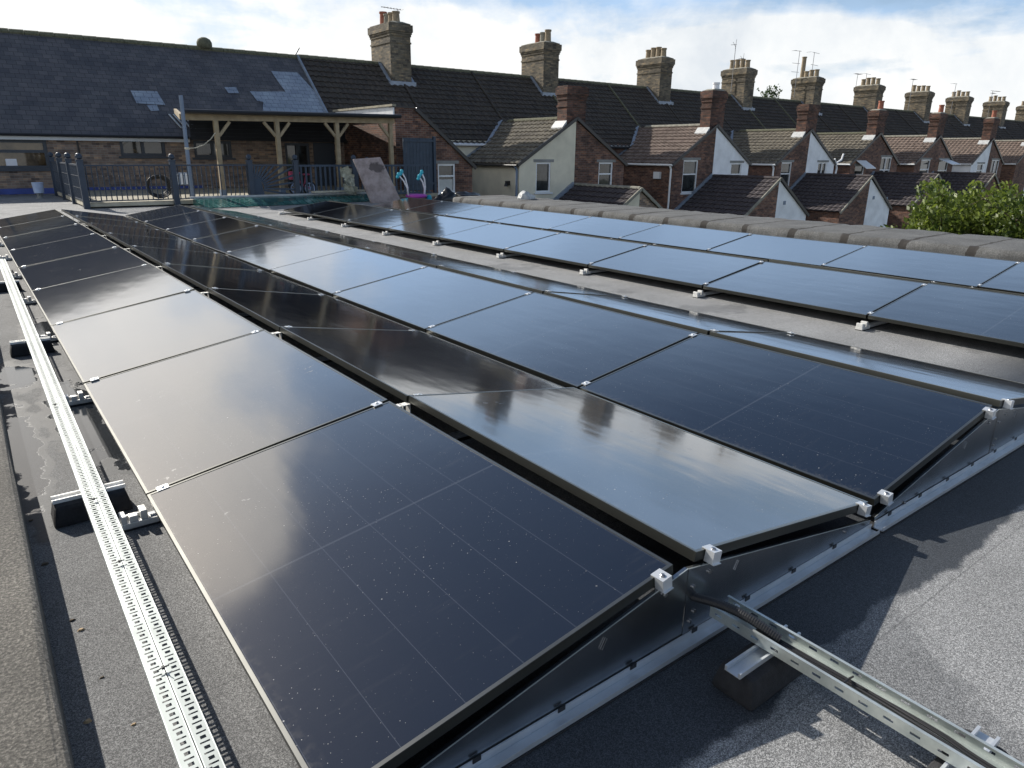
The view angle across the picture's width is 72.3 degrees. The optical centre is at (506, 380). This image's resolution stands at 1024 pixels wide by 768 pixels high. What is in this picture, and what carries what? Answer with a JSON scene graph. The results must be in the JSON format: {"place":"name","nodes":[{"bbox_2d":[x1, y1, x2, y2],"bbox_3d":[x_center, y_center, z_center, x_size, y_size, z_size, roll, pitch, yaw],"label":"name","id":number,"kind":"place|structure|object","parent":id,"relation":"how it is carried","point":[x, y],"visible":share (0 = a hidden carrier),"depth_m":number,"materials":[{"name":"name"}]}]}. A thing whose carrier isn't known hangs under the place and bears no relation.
{"place":"outdoors","nodes":[
{"label":"outdoors","id":0,"kind":"place"},
{"bbox_2d":[298,54,476,199],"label":"terraced house","id":1,"kind":"structure","parent":0,"point":[343,85],"depth_m":27.97,"materials":[{"name":"tile"}]},
{"bbox_2d":[367,6,641,206],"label":"terraced house","id":2,"kind":"structure","parent":0,"point":[516,157],"depth_m":31.71,"materials":[{"name":"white tile"}]},
{"bbox_2d":[0,0,1023,119],"label":"sky","id":3,"kind":"structure","parent":0,"point":[977,46],"materials":[{"name":"white"}]},
{"bbox_2d":[470,29,662,207],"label":"terraced house","id":4,"kind":"structure","parent":0,"point":[526,93],"depth_m":35.93,"materials":[{"name":"red brick"}]},
{"bbox_2d":[551,78,781,217],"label":"terraced house","id":5,"kind":"structure","parent":0,"point":[669,167],"depth_m":35.84,"materials":[{"name":"red brick"}]},
{"bbox_2d":[607,47,808,219],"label":"terraced house","id":6,"kind":"structure","parent":0,"point":[644,100],"depth_m":41.41,"materials":[{"name":"red brick"}]},
{"bbox_2d":[666,88,872,224],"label":"terraced house","id":7,"kind":"structure","parent":0,"point":[829,197],"depth_m":40.65,"materials":[{"name":"tile"}]},
{"bbox_2d":[720,40,892,226],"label":"terraced house","id":8,"kind":"structure","parent":0,"point":[738,76],"depth_m":46.05,"materials":[{"name":"red brick"}]},
{"bbox_2d":[838,73,1000,202],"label":"terraced house","id":9,"kind":"structure","parent":0,"point":[868,96],"depth_m":57.32,"materials":[{"name":"red brick"}]},
{"bbox_2d":[883,108,1000,172],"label":"terraced house","id":10,"kind":"structure","parent":0,"point":[970,154],"depth_m":56.36,"materials":[{"name":"tile"}]},
{"bbox_2d":[895,79,1004,180],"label":"terraced house","id":11,"kind":"structure","parent":0,"point":[914,113],"depth_m":62.85,"materials":[{"name":"red brick"}]},
{"bbox_2d":[928,112,1023,206],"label":"terraced house","id":12,"kind":"structure","parent":0,"point":[1012,155],"depth_m":61.55,"materials":[{"name":"tile"}]},
{"bbox_2d":[945,83,1023,196],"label":"terraced house","id":13,"kind":"structure","parent":0,"point":[957,108],"depth_m":68.10,"materials":[{"name":"red brick"}]},
{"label":"ground","id":14,"kind":"structure","parent":0,"visible":0},
{"bbox_2d":[0,28,345,194],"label":"slate roofed building","id":15,"kind":"structure","parent":14,"relation":"on","point":[93,100],"depth_m":25.37,"materials":[{"name":"grey brick"}]},
{"bbox_2d":[0,139,49,170],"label":"window","id":16,"kind":"structure","parent":15,"relation":"in","point":[30,155],"depth_m":22.76,"materials":[{"name":"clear glass"}]},
{"bbox_2d":[119,141,167,157],"bbox_3d":[-12.808,-8.164,24.677,1.630,0.650,0.180,-13,22,-35],"label":"window","id":17,"kind":"structure","parent":15,"relation":"in","point":[129,149],"depth_m":24.69,"materials":[{"name":"grey glass"}]},
{"bbox_2d":[193,140,235,159],"bbox_3d":[-10.917,-8.559,26.050,1.530,0.670,0.180,-13,22,-35],"label":"window","id":18,"kind":"structure","parent":15,"relation":"in","point":[208,151],"depth_m":26.02,"materials":[{"name":"grey glass"}]},
{"bbox_2d":[313,143,336,185],"bbox_3d":[-7.441,-8.816,28.666,0.900,1.730,0.048,-13,22,-35],"label":"side door","id":19,"kind":"structure","parent":15,"relation":"in","point":[324,153],"depth_m":28.59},
{"bbox_2d":[747,96,938,228],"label":"terraced house","id":20,"kind":"structure","parent":14,"relation":"on","point":[858,150],"depth_m":45.40,"materials":[{"name":"tile"}]},
{"bbox_2d":[774,50,947,194],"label":"terraced house","id":21,"kind":"structure","parent":14,"relation":"on","point":[807,87],"depth_m":52.21,"materials":[{"name":"red brick"}]},
{"bbox_2d":[818,102,994,198],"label":"terraced house","id":22,"kind":"structure","parent":14,"relation":"on","point":[915,153],"depth_m":50.63,"materials":[{"name":"tile"}]},
{"bbox_2d":[880,177,1023,238],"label":"leafy bush","id":23,"kind":"object","parent":14,"relation":"on","point":[974,212],"visible":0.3,"depth_m":14.91,"materials":[{"name":"green plant"}]},
{"bbox_2d":[981,90,1013,139],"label":"terraced house","id":24,"kind":"structure","parent":14,"relation":"on","point":[998,104],"depth_m":73.28,"materials":[{"name":"red brick"}]},
{"bbox_3d":[-2.338,-0.310,11.450,13.600,3.170,35.700,-13,22,-35],"label":"lower building","id":25,"kind":"object","parent":14,"relation":"on","visible":0},
{"bbox_2d":[0,194,1023,767],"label":"flat roof","id":26,"kind":"structure","parent":25,"relation":"on","point":[924,606],"depth_m":2.27,"materials":[{"name":"fabric"}]},
{"bbox_2d":[0,280,21,291],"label":"rubber support block","id":27,"kind":"object","parent":26,"relation":"on","point":[3,287],"depth_m":7.30,"materials":[{"name":"rubber"}]},
{"bbox_2d":[0,259,202,767],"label":"cable tray","id":28,"kind":"object","parent":27,"relation":"on","point":[176,747],"visible":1,"depth_m":2.14,"materials":[{"name":"metal"}]},
{"bbox_2d":[0,398,74,767],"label":"roof kerb","id":29,"kind":"structure","parent":26,"relation":"on","point":[33,731],"depth_m":1.80,"materials":[{"name":"fabric"}]},
{"bbox_2d":[0,225,113,246],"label":"mounting rail","id":30,"kind":"object","parent":26,"relation":"on","point":[1,245],"visible":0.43,"depth_m":11.29,"materials":[{"name":"metal"}]},
{"bbox_2d":[0,216,79,237],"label":"solar panel","id":31,"kind":"object","parent":30,"relation":"on","point":[33,226],"visible":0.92,"depth_m":11.57,"materials":[{"name":"black glass"}]},
{"bbox_2d":[1,224,95,252],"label":"solar panel","id":32,"kind":"object","parent":30,"relation":"on","point":[42,237],"visible":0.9,"depth_m":10.27,"materials":[{"name":"black glass"}]},
{"bbox_2d":[164,217,258,241],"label":"solar panel","id":33,"kind":"object","parent":30,"relation":"on","point":[206,229],"visible":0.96,"depth_m":11.56,"materials":[{"name":"black glass"}]},
{"bbox_2d":[47,152,81,203],"bbox_3d":[-12.533,-5.782,19.933,0.164,1.341,6.382,-13,22,-35],"label":"deck railing","id":34,"kind":"object","parent":26,"relation":"on","point":[65,179],"visible":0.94,"depth_m":20.08,"materials":[{"name":"blue paint"}]},
{"bbox_2d":[0,235,134,260],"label":"mounting rail","id":35,"kind":"object","parent":26,"relation":"on","point":[6,258],"visible":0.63,"depth_m":9.37,"materials":[{"name":"metal"}]},
{"bbox_2d":[87,223,184,239],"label":"solar panel","id":36,"kind":"object","parent":35,"relation":"on","point":[104,229],"visible":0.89,"depth_m":10.95,"materials":[{"name":"black glass"}]},
{"bbox_2d":[191,225,298,254],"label":"solar panel","id":37,"kind":"object","parent":35,"relation":"on","point":[223,243],"visible":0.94,"depth_m":10.25,"materials":[{"name":"black glass"}]},
{"bbox_2d":[9,248,159,278],"bbox_3d":[-3.841,-1.703,9.333,4.672,0.257,0.068,-13,22,-35],"label":"mounting rail","id":38,"kind":"object","parent":26,"relation":"on","point":[16,276],"visible":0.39,"depth_m":8.06,"materials":[{"name":"metal"}]},
{"bbox_2d":[8,233,119,267],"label":"solar panel","id":39,"kind":"object","parent":38,"relation":"on","point":[49,251],"visible":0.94,"depth_m":8.91,"materials":[{"name":"black glass"}]},
{"bbox_2d":[106,233,217,252],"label":"solar panel","id":40,"kind":"object","parent":38,"relation":"on","point":[142,241],"visible":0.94,"depth_m":9.61,"materials":[{"name":"black glass"}]},
{"bbox_2d":[51,480,132,527],"bbox_3d":[-1.696,0.493,2.857,0.279,0.102,0.139,-13,22,-35],"label":"rubber support block","id":41,"kind":"object","parent":26,"relation":"on","point":[68,508],"depth_m":2.80,"materials":[{"name":"rubber"}]},
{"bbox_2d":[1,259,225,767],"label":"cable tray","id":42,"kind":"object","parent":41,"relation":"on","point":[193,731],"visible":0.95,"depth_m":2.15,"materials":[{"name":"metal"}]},
{"bbox_2d":[19,266,285,304],"bbox_3d":[-2.792,-1.266,8.012,4.672,0.257,0.068,-13,22,-35],"label":"mounting rail","id":43,"kind":"object","parent":26,"relation":"on","point":[28,301],"visible":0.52,"depth_m":6.74,"materials":[{"name":"metal"}]},
{"bbox_2d":[18,247,149,291],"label":"solar panel","id":44,"kind":"object","parent":43,"relation":"on","point":[63,271],"visible":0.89,"depth_m":7.59,"materials":[{"name":"black glass"}]},
{"bbox_2d":[129,245,263,270],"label":"solar panel","id":45,"kind":"object","parent":43,"relation":"on","point":[159,256],"visible":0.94,"depth_m":8.24,"materials":[{"name":"black glass"}]},
{"bbox_2d":[161,263,325,294],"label":"solar panel","id":46,"kind":"object","parent":43,"relation":"on","point":[204,278],"visible":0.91,"depth_m":6.93,"materials":[{"name":"black glass"}]},
{"bbox_2d":[225,235,352,271],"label":"solar panel","id":47,"kind":"object","parent":43,"relation":"on","point":[267,257],"visible":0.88,"depth_m":8.93,"materials":[{"name":"black glass"}]},
{"bbox_2d":[309,235,436,254],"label":"solar panel","id":48,"kind":"object","parent":43,"relation":"on","point":[359,244],"visible":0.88,"depth_m":9.56,"materials":[{"name":"black glass"}]},
{"bbox_2d":[363,248,513,271],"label":"solar panel","id":49,"kind":"object","parent":43,"relation":"attached to","point":[431,260],"visible":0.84,"depth_m":8.25,"materials":[{"name":"black glass"}]},
{"bbox_2d":[75,153,254,208],"bbox_3d":[-8.912,-5.335,18.655,4.314,1.341,0.164,-13,22,-35],"label":"deck railing","id":50,"kind":"object","parent":26,"relation":"on","point":[172,165],"visible":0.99,"depth_m":18.52,"materials":[{"name":"metal"}]},
{"bbox_2d":[38,292,349,341],"bbox_3d":[-1.742,-0.830,6.692,4.672,0.257,0.068,-13,22,-35],"label":"mounting rail","id":51,"kind":"object","parent":26,"relation":"on","point":[55,339],"visible":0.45,"depth_m":5.44,"materials":[{"name":"metal"}]},
{"bbox_2d":[31,264,194,328],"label":"solar panel","id":52,"kind":"object","parent":51,"relation":"on","point":[77,299],"visible":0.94,"depth_m":6.24,"materials":[{"name":"black glass"}]},
{"bbox_2d":[270,248,427,296],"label":"solar panel","id":53,"kind":"object","parent":51,"relation":"on","point":[332,274],"visible":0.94,"depth_m":7.58,"materials":[{"name":"black glass"}]},
{"bbox_2d":[57,185,437,206],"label":"raised deck","id":54,"kind":"structure","parent":26,"relation":"on","point":[133,203],"depth_m":21.48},
{"bbox_2d":[174,109,401,195],"bbox_3d":[-7.878,-8.011,24.351,7.650,2.705,6.310,-13,22,-35],"label":"timber canopy","id":55,"kind":"object","parent":54,"relation":"on","point":[228,116],"visible":0.88,"depth_m":21.56,"materials":[{"name":"wood"}]},
{"bbox_2d":[298,155,431,193],"bbox_3d":[-4.334,-6.359,21.954,4.540,1.341,0.164,-13,22,-35],"label":"deck railing","id":56,"kind":"object","parent":54,"relation":"on","point":[355,172],"visible":0.62,"depth_m":21.58,"materials":[{"name":"blue paint"}]},
{"bbox_2d":[402,136,436,192],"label":"tall gate","id":57,"kind":"structure","parent":54,"relation":"attached to","point":[419,150],"depth_m":25.70,"materials":[{"name":"blue paint"}]},
{"bbox_2d":[64,331,445,406],"bbox_3d":[-0.693,-0.393,5.372,4.672,0.257,0.068,-13,22,-35],"label":"mounting rail","id":58,"kind":"object","parent":26,"relation":"on","point":[80,398],"visible":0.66,"depth_m":4.09,"materials":[{"name":"metal"}]},
{"bbox_2d":[51,290,263,386],"bbox_3d":[-2.558,-0.368,5.029,1.090,0.044,1.751,-22,27,-31],"label":"solar panel","id":59,"kind":"object","parent":58,"relation":"on","point":[105,344],"visible":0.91,"depth_m":4.89,"materials":[{"name":"black glass"}]},
{"bbox_2d":[208,288,417,330],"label":"solar panel","id":60,"kind":"object","parent":58,"relation":"on","point":[276,310],"visible":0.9,"depth_m":5.59,"materials":[{"name":"black glass"}]},
{"bbox_2d":[333,266,532,332],"bbox_3d":[-0.716,-0.782,6.356,1.090,0.045,1.751,-23,28,-31],"label":"solar panel","id":61,"kind":"object","parent":58,"relation":"on","point":[423,299],"visible":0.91,"depth_m":6.24,"materials":[{"name":"black glass"}]},
{"bbox_2d":[437,265,627,296],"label":"solar panel","id":62,"kind":"object","parent":58,"relation":"on","point":[536,284],"visible":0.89,"depth_m":6.88,"materials":[{"name":"black glass"}]},
{"bbox_2d":[253,155,300,194],"bbox_3d":[-6.724,-5.825,20.232,1.492,1.341,0.164,-13,22,-35],"label":"deck railing","id":63,"kind":"object","parent":26,"relation":"on","point":[258,182],"visible":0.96,"depth_m":20.23,"materials":[{"name":"grey paint"}]},
{"bbox_2d":[190,192,369,207],"bbox_3d":[-5.919,-5.209,20.112,5.701,0.233,1.300,-13,22,-35],"label":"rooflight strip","id":64,"kind":"object","parent":26,"relation":"on","point":[245,200],"visible":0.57,"depth_m":19.71,"materials":[{"name":"glass"}]},
{"bbox_2d":[118,402,471,531],"bbox_3d":[0.356,0.044,4.052,4.672,0.257,0.068,-13,22,-35],"label":"mounting rail","id":65,"kind":"object","parent":26,"relation":"on","point":[142,517],"visible":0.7,"depth_m":2.77,"materials":[{"name":"metal"}]},
{"bbox_2d":[84,330,387,499],"bbox_3d":[-1.509,0.068,3.708,1.090,0.045,1.751,-23,27,-31],"label":"solar panel","id":66,"kind":"object","parent":65,"relation":"on","point":[168,422],"visible":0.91,"depth_m":3.52,"materials":[{"name":"black glass"}]},
{"bbox_2d":[147,401,673,767],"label":"solar panel","id":67,"kind":"object","parent":65,"relation":"on","point":[388,584],"visible":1,"depth_m":2.11,"materials":[{"name":"black glass"}]},
{"bbox_2d":[280,327,564,401],"bbox_3d":[-0.569,-0.141,4.386,1.090,0.044,1.751,-1,15,-38],"label":"solar panel","id":68,"kind":"object","parent":65,"relation":"on","point":[403,365],"visible":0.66,"depth_m":4.23,"materials":[{"name":"black glass"}]},
{"bbox_2d":[426,292,697,389],"bbox_3d":[0.334,-0.346,5.035,1.090,0.046,1.751,-23,28,-31],"label":"solar panel","id":69,"kind":"object","parent":65,"relation":"on","point":[563,342],"visible":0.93,"depth_m":4.89,"materials":[{"name":"black glass"}]},
{"bbox_2d":[408,387,871,565],"bbox_3d":[0.485,0.292,3.061,1.090,0.048,1.762,-2,16,-38],"label":"solar panel","id":70,"kind":"object","parent":65,"relation":"on","point":[691,496],"visible":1,"depth_m":2.80,"materials":[{"name":"black glass"}]},
{"bbox_2d":[544,292,794,334],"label":"solar panel","id":71,"kind":"object","parent":65,"relation":"on","point":[702,323],"visible":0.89,"depth_m":5.53,"materials":[{"name":"glass"}]},
{"bbox_2d":[579,333,996,505],"bbox_3d":[1.387,0.096,3.712,1.090,0.046,1.762,-22,28,-31],"label":"solar panel","id":72,"kind":"object","parent":65,"relation":"on","point":[872,440],"visible":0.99,"depth_m":3.52,"materials":[{"name":"black glass"}]},
{"bbox_2d":[709,331,1023,409],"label":"solar panel","id":73,"kind":"object","parent":65,"relation":"on","point":[997,392],"visible":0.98,"depth_m":4.20,"materials":[{"name":"glass"}]},
{"bbox_2d":[341,223,363,226],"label":"mounting rail","id":74,"kind":"object","parent":26,"relation":"on","point":[346,225],"visible":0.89,"depth_m":14.01,"materials":[{"name":"metal"}]},
{"bbox_2d":[312,204,393,221],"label":"solar panel","id":75,"kind":"object","parent":74,"relation":"on","point":[347,213],"visible":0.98,"depth_m":14.82,"materials":[{"name":"black glass"}]},
{"bbox_2d":[347,210,437,229],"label":"solar panel","id":76,"kind":"object","parent":74,"relation":"on","point":[386,220],"visible":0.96,"depth_m":13.51,"materials":[{"name":"black glass"}]},
{"bbox_2d":[353,157,399,202],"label":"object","id":77,"kind":"object","parent":26,"relation":"on","point":[377,183],"visible":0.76,"depth_m":20.61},
{"bbox_2d":[382,231,406,234],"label":"mounting rail","id":78,"kind":"object","parent":26,"relation":"on","point":[387,233],"visible":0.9,"depth_m":12.71,"materials":[{"name":"metal"}]},
{"bbox_2d":[445,205,532,221],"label":"solar panel","id":79,"kind":"object","parent":78,"relation":"on","point":[487,213],"visible":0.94,"depth_m":14.84,"materials":[{"name":"black glass"}]},
{"bbox_2d":[433,241,461,245],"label":"mounting rail","id":80,"kind":"object","parent":26,"relation":"on","point":[436,243],"visible":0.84,"depth_m":11.38,"materials":[{"name":"metal"}]},
{"bbox_2d":[388,216,491,238],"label":"solar panel","id":81,"kind":"object","parent":80,"relation":"on","point":[436,227],"visible":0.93,"depth_m":12.19,"materials":[{"name":"black glass"}]},
{"bbox_2d":[492,210,591,229],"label":"solar panel","id":82,"kind":"object","parent":80,"relation":"on","point":[544,220],"visible":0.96,"depth_m":13.52,"materials":[{"name":"black glass"}]},
{"bbox_2d":[496,253,525,258],"bbox_3d":[1.748,-2.280,11.285,4.712,0.252,0.068,-13,22,-35],"label":"mounting rail","id":83,"kind":"object","parent":26,"relation":"on","point":[500,255],"visible":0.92,"depth_m":10.04,"materials":[{"name":"metal"}]},
{"bbox_2d":[439,223,559,250],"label":"solar panel","id":84,"kind":"object","parent":83,"relation":"on","point":[499,237],"visible":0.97,"depth_m":10.85,"materials":[{"name":"black glass"}]},
{"bbox_2d":[504,233,646,266],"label":"solar panel","id":85,"kind":"object","parent":83,"relation":"on","point":[581,250],"visible":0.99,"depth_m":9.52,"materials":[{"name":"black glass"}]},
{"bbox_2d":[549,216,661,238],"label":"solar panel","id":86,"kind":"object","parent":83,"relation":"on","point":[604,227],"visible":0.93,"depth_m":12.19,"materials":[{"name":"black glass"}]},
{"bbox_2d":[580,268,610,274],"bbox_3d":[2.797,-1.843,9.965,4.712,0.252,0.068,-13,22,-35],"label":"mounting rail","id":87,"kind":"object","parent":26,"relation":"on","point":[585,271],"visible":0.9,"depth_m":8.72,"materials":[{"name":"metal"}]},
{"bbox_2d":[588,245,763,287],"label":"solar panel","id":88,"kind":"object","parent":87,"relation":"on","point":[689,268],"visible":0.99,"depth_m":8.18,"materials":[{"name":"black glass"}]},
{"bbox_2d":[459,524,879,767],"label":"end rail","id":89,"kind":"object","parent":26,"relation":"on","point":[511,750],"visible":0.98,"depth_m":2.00,"materials":[{"name":"metal"}]},
{"bbox_2d":[414,519,870,767],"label":"end sheet","id":90,"kind":"object","parent":89,"relation":"on","point":[649,624],"visible":0.99,"depth_m":1.97,"materials":[{"name":"metal"}]},
{"bbox_2d":[691,593,782,642],"bbox_3d":[0.662,0.681,2.034,0.272,0.060,0.029,14,23,37],"label":"corrugated conduit","id":91,"kind":"object","parent":90,"relation":"attached to","point":[757,623],"visible":0.99,"depth_m":2.01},
{"bbox_2d":[618,224,751,251],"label":"solar panel","id":92,"kind":"object","parent":26,"relation":"on","point":[694,238],"visible":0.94,"depth_m":10.86,"materials":[{"name":"black glass"}]},
{"bbox_2d":[693,290,724,297],"bbox_3d":[3.847,-1.407,8.645,4.712,0.252,0.068,-13,22,-35],"label":"mounting rail","id":93,"kind":"object","parent":26,"relation":"on","point":[700,294],"visible":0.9,"depth_m":7.38,"materials":[{"name":"metal"}]},
{"bbox_2d":[707,234,864,265],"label":"solar panel","id":94,"kind":"object","parent":93,"relation":"on","point":[801,251],"visible":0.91,"depth_m":9.54,"materials":[{"name":"black glass"}]},
{"bbox_2d":[703,261,926,317],"bbox_3d":[3.016,-0.942,6.970,1.090,0.044,1.751,-22,27,-31],"label":"solar panel","id":95,"kind":"object","parent":93,"relation":"on","point":[854,294],"visible":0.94,"depth_m":6.85,"materials":[{"name":"black glass"}]},
{"bbox_2d":[453,195,1023,261],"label":"felted parapet","id":96,"kind":"structure","parent":26,"relation":"on","point":[995,247],"depth_m":10.71,"materials":[{"name":"fabric"}]},
{"bbox_2d":[712,624,802,710],"bbox_3d":[0.725,0.799,1.986,0.295,0.098,0.134,-13,22,-35],"label":"rubber support block","id":97,"kind":"object","parent":26,"relation":"on","point":[751,676],"depth_m":1.92,"materials":[{"name":"rubber"}]},
{"bbox_2d":[822,245,1020,287],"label":"solar panel","id":98,"kind":"object","parent":26,"relation":"on","point":[967,271],"visible":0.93,"depth_m":8.20,"materials":[{"name":"black glass"}]},
{"bbox_2d":[867,433,1023,532],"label":"end rail","id":99,"kind":"object","parent":26,"relation":"on","point":[900,514],"visible":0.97,"depth_m":3.12,"materials":[{"name":"metal"}]},
{"bbox_2d":[872,407,1023,520],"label":"end sheet","id":100,"kind":"object","parent":99,"relation":"on","point":[971,446],"visible":1,"depth_m":3.25,"materials":[{"name":"metal"}]},
{"bbox_2d":[926,725,1007,767],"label":"rubber support block","id":101,"kind":"object","parent":26,"relation":"on","point":[937,762],"depth_m":1.66,"materials":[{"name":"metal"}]},
{"bbox_2d":[709,595,1023,767],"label":"cable tray","id":102,"kind":"object","parent":101,"relation":"on","point":[974,744],"visible":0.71,"depth_m":1.77,"materials":[{"name":"metal"}]},
{"bbox_2d":[779,641,990,767],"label":"cable","id":103,"kind":"object","parent":102,"relation":"in","point":[959,748],"visible":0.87,"depth_m":1.73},
{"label":"mounting rail","id":104,"kind":"object","parent":26,"relation":"on","visible":0},
{"bbox_2d":[143,210,225,230],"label":"solar panel","id":105,"kind":"object","parent":104,"relation":"on","point":[170,222],"visible":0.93,"depth_m":12.91,"materials":[{"name":"black glass"}]},
{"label":"mounting rail","id":106,"kind":"object","parent":26,"relation":"on","visible":0},
{"bbox_2d":[868,283,1023,347],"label":"solar panel","id":107,"kind":"object","parent":106,"relation":"on","point":[995,317],"visible":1,"depth_m":5.86,"materials":[{"name":"black glass"}]},
{"bbox_2d":[979,261,1023,293],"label":"solar panel","id":108,"kind":"object","parent":106,"relation":"on","point":[1011,280],"visible":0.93,"depth_m":7.38,"materials":[{"name":"black glass"}]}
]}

